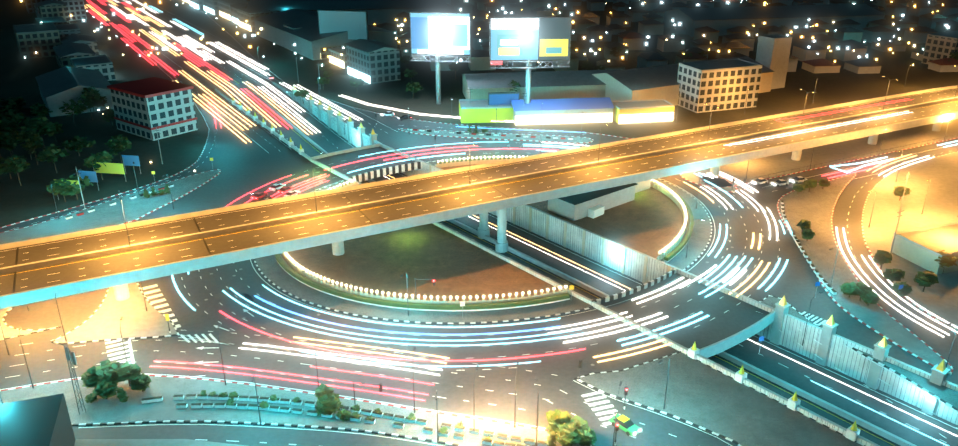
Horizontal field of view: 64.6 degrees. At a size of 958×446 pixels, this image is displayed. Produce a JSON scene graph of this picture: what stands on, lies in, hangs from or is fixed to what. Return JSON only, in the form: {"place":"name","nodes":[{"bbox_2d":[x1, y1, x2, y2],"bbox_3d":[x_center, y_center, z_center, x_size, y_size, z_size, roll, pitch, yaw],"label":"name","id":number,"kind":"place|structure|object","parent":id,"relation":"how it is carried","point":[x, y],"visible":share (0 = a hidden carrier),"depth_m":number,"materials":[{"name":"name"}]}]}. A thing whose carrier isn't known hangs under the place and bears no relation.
{"place":"outdoors","nodes":[
{"label":"outdoors","id":0,"kind":"place"},
{"bbox_2d":[0,0,957,445],"bbox_3d":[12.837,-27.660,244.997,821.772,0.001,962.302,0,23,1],"label":"road surface","id":1,"kind":"object","parent":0,"point":[244,166],"visible":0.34,"depth_m":137.66,"materials":[{"name":"grey asphalt"}]},
{"bbox_2d":[251,192,267,199],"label":"car","id":2,"kind":"object","parent":1,"relation":"on","point":[257,196],"visible":0.96,"depth_m":193.77,"materials":[{"name":"red metal"}]},
{"bbox_2d":[260,196,273,200],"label":"car","id":3,"kind":"object","parent":1,"relation":"on","point":[266,198],"visible":0.29,"depth_m":191.38,"materials":[{"name":"grey"}]},
{"bbox_2d":[269,183,285,190],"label":"car","id":4,"kind":"object","parent":1,"relation":"on","point":[274,187],"visible":0.83,"depth_m":199.64,"materials":[{"name":"white metal"}]},
{"bbox_2d":[278,186,293,193],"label":"car","id":5,"kind":"object","parent":1,"relation":"on","point":[283,189],"visible":0.77,"depth_m":197.71,"materials":[{"name":"red metal"}]},
{"bbox_2d":[284,190,300,196],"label":"car","id":6,"kind":"object","parent":1,"relation":"on","point":[289,193],"visible":0.6,"depth_m":194.88,"materials":[{"name":"white metal"}]},
{"bbox_2d":[318,9,368,41],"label":"billboard","id":7,"kind":"object","parent":1,"relation":"on","point":[354,24],"visible":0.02,"depth_m":366.68,"materials":[{"name":"silver metal"}]},
{"bbox_2d":[381,111,394,116],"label":"car","id":8,"kind":"object","parent":1,"relation":"on","point":[388,113],"visible":0.98,"depth_m":268.96,"materials":[{"name":"white metal"}]},
{"bbox_2d":[398,115,411,120],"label":"car","id":9,"kind":"object","parent":1,"relation":"on","point":[403,117],"visible":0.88,"depth_m":264.36,"materials":[{"name":"grey metal"}]},
{"bbox_2d":[409,11,470,103],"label":"billboard","id":10,"kind":"object","parent":1,"relation":"on","point":[437,35],"visible":0.96,"depth_m":274.84,"materials":[{"name":"silver metal"}]},
{"bbox_2d":[0,0,957,445],"bbox_3d":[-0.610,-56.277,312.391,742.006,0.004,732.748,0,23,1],"label":"road markings","id":11,"kind":"object","parent":1,"relation":"on","point":[130,350],"visible":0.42,"depth_m":129.62,"materials":[{"name":"white paint"}]},
{"bbox_2d":[0,46,957,445],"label":"street lamps","id":12,"kind":"object","parent":1,"relation":"on","point":[406,274],"visible":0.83,"depth_m":128.71,"materials":[{"name":"grey metal"}]},
{"bbox_2d":[0,7,957,445],"bbox_3d":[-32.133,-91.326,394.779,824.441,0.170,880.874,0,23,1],"label":"kerbs","id":13,"kind":"structure","parent":1,"relation":"on","point":[472,417],"depth_m":130.82,"materials":[{"name":"white concrete"}]},
{"bbox_2d":[254,156,711,323],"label":"island","id":14,"kind":"structure","parent":1,"relation":"on","point":[651,220],"depth_m":157.55,"materials":[{"name":"concrete"}]},
{"bbox_2d":[285,156,686,298],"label":"island ball lamps","id":15,"kind":"object","parent":14,"relation":"on","point":[418,296],"visible":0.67,"depth_m":151.90,"materials":[{"name":"white glass"}]},
{"bbox_2d":[548,180,649,220],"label":"island buildings","id":16,"kind":"structure","parent":14,"relation":"on","point":[594,204],"depth_m":184.07,"materials":[{"name":"white concrete"}]},
{"bbox_2d":[84,0,957,445],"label":"light trails","id":17,"kind":"object","parent":1,"relation":"on","point":[726,278],"visible":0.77,"depth_m":144.04,"materials":[{"name":"multicoloured"}]},
{"bbox_2d":[151,113,903,444],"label":"traffic lights","id":18,"kind":"object","parent":1,"relation":"on","point":[571,288],"visible":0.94,"depth_m":132.61,"materials":[{"name":"grey metal"}]},
{"bbox_2d":[489,16,571,103],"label":"billboard","id":19,"kind":"object","parent":1,"relation":"on","point":[528,40],"visible":1,"depth_m":251.89,"materials":[{"name":"silver metal"}]},
{"bbox_2d":[309,143,774,357],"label":"ring bridges","id":20,"kind":"structure","parent":1,"relation":"on","point":[734,325],"depth_m":143.11,"materials":[{"name":"concrete"}]},
{"bbox_2d":[609,413,640,436],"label":"car","id":21,"kind":"object","parent":1,"relation":"on","point":[628,426],"visible":0.9,"depth_m":108.94,"materials":[{"name":"green metal"}]},
{"bbox_2d":[751,178,767,185],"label":"car","id":22,"kind":"object","parent":1,"relation":"on","point":[758,181],"visible":1,"depth_m":204.03,"materials":[{"name":"white metal"}]},
{"bbox_2d":[771,179,788,186],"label":"car","id":23,"kind":"object","parent":1,"relation":"on","point":[779,182],"visible":1,"depth_m":202.94,"materials":[{"name":"white metal"}]},
{"bbox_2d":[789,176,806,183],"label":"car","id":24,"kind":"object","parent":1,"relation":"on","point":[797,179],"visible":0.92,"depth_m":205.16,"materials":[{"name":"white metal"}]},
{"bbox_2d":[0,0,957,445],"bbox_3d":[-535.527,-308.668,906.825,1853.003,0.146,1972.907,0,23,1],"label":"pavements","id":25,"kind":"structure","parent":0,"point":[714,400],"depth_m":197.06,"materials":[{"name":"concrete"}]},
{"bbox_2d":[0,344,85,445],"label":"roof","id":26,"kind":"structure","parent":25,"relation":"on","point":[43,421],"depth_m":99.69,"materials":[{"name":"black concrete"}]},
{"bbox_2d":[65,128,836,445],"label":"planters","id":27,"kind":"object","parent":25,"relation":"on","point":[362,411],"visible":0.88,"depth_m":113.67,"materials":[{"name":"white paint"}]},
{"bbox_2d":[0,23,957,445],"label":"vegetation","id":28,"kind":"object","parent":25,"relation":"on","point":[106,377],"visible":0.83,"depth_m":190.77,"materials":[{"name":"green plant"}]},
{"bbox_2d":[21,0,948,171],"bbox_3d":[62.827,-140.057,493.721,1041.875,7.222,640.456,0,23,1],"label":"city lights","id":29,"kind":"object","parent":25,"relation":"on","point":[511,12],"visible":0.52,"depth_m":396.19,"materials":[{"name":"yellow"}]},
{"bbox_2d":[13,0,957,274],"bbox_3d":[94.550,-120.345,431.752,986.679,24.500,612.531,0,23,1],"label":"city buildings","id":30,"kind":"structure","parent":25,"relation":"on","point":[651,86],"depth_m":343.74,"materials":[{"name":"black concrete"}]},
{"bbox_2d":[488,92,519,104],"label":"billboard","id":31,"kind":"object","parent":30,"relation":"on","point":[500,98],"visible":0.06,"depth_m":263.21,"materials":[{"name":"blue metal"}]},
{"bbox_2d":[54,58,957,253],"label":"roadside boards","id":32,"kind":"object","parent":25,"relation":"on","point":[117,168],"visible":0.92,"depth_m":204.60,"materials":[{"name":"blue paint"},{"name":"yellow paint"},{"name":"steel"}]},
{"bbox_2d":[244,0,948,87],"bbox_3d":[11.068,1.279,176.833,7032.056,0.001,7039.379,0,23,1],"label":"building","id":33,"kind":"structure","parent":0,"point":[882,8],"depth_m":535.26,"materials":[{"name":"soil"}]},
{"bbox_2d":[215,82,957,445],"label":"underpass","id":34,"kind":"object","parent":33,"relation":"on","point":[833,410],"visible":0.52,"depth_m":140.11,"materials":[{"name":"concrete"}]},
{"bbox_2d":[0,85,957,308],"bbox_3d":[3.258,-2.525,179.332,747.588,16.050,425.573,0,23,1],"label":"flyover","id":35,"kind":"object","parent":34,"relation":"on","point":[245,245],"visible":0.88,"depth_m":166.71,"materials":[{"name":"concrete"}]},
{"bbox_2d":[0,89,955,287],"bbox_3d":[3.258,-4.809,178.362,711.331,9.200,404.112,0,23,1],"label":"flyover markings","id":36,"kind":"object","parent":35,"relation":"on","point":[430,197],"visible":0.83,"depth_m":169.78,"materials":[{"name":"white paint"}]},
{"bbox_2d":[13,89,954,373],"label":"deck joints and covers","id":37,"kind":"object","parent":35,"relation":"on","point":[321,337],"visible":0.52,"depth_m":146.36,"materials":[{"name":"black"}]},
{"bbox_2d":[231,86,949,440],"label":"wall panels","id":38,"kind":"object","parent":34,"relation":"attached to","point":[881,352],"depth_m":133.63,"materials":[{"name":"white concrete"}]},
{"bbox_2d":[243,84,956,445],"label":"underpass markings","id":39,"kind":"object","parent":34,"relation":"on","point":[619,274],"visible":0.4,"depth_m":137.02,"materials":[{"name":"white paint"}]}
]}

